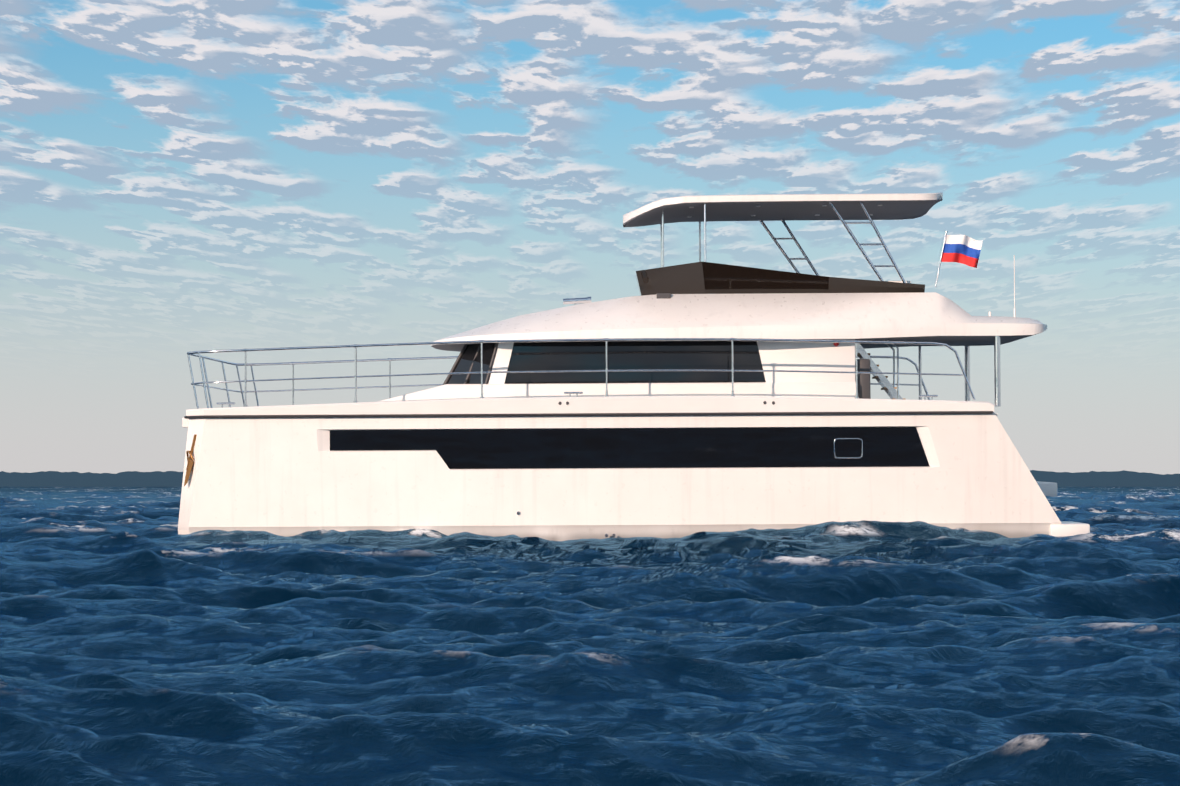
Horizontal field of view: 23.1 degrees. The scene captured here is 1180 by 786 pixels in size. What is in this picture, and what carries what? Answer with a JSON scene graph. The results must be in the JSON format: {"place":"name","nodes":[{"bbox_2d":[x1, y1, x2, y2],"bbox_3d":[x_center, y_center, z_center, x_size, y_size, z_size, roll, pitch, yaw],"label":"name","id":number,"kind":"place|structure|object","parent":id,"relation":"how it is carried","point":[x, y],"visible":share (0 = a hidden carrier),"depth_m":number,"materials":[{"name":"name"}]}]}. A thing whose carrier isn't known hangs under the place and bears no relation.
{"place":"outdoors","nodes":[
{"label":"outdoors","id":0,"kind":"place"},
{"bbox_2d":[0,487,1179,785],"bbox_3d":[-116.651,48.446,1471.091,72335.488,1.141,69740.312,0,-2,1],"label":"sea","id":1,"kind":"structure","parent":0,"point":[142,643],"depth_m":15.36,"materials":[{"name":"liquid"}]},
{"bbox_2d":[0,470,1179,486],"bbox_3d":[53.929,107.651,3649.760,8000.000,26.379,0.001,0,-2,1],"label":"shore","id":2,"kind":"structure","parent":1,"relation":"on","point":[1123,478],"depth_m":3658.52,"materials":[{"name":"grey"}]},
{"bbox_2d":[178,192,1089,540],"bbox_3d":[0.693,0.038,51.727,15.376,7.074,7.148,0,-1,1],"label":"power catamaran","id":3,"kind":"object","parent":1,"relation":"in","point":[682,400],"visible":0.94,"depth_m":48.30,"materials":[{"name":"white plastic"}]},
{"bbox_2d":[0,0,1179,474],"label":"sky","id":4,"kind":"structure","parent":0,"point":[178,177],"materials":[{"name":"blue"}]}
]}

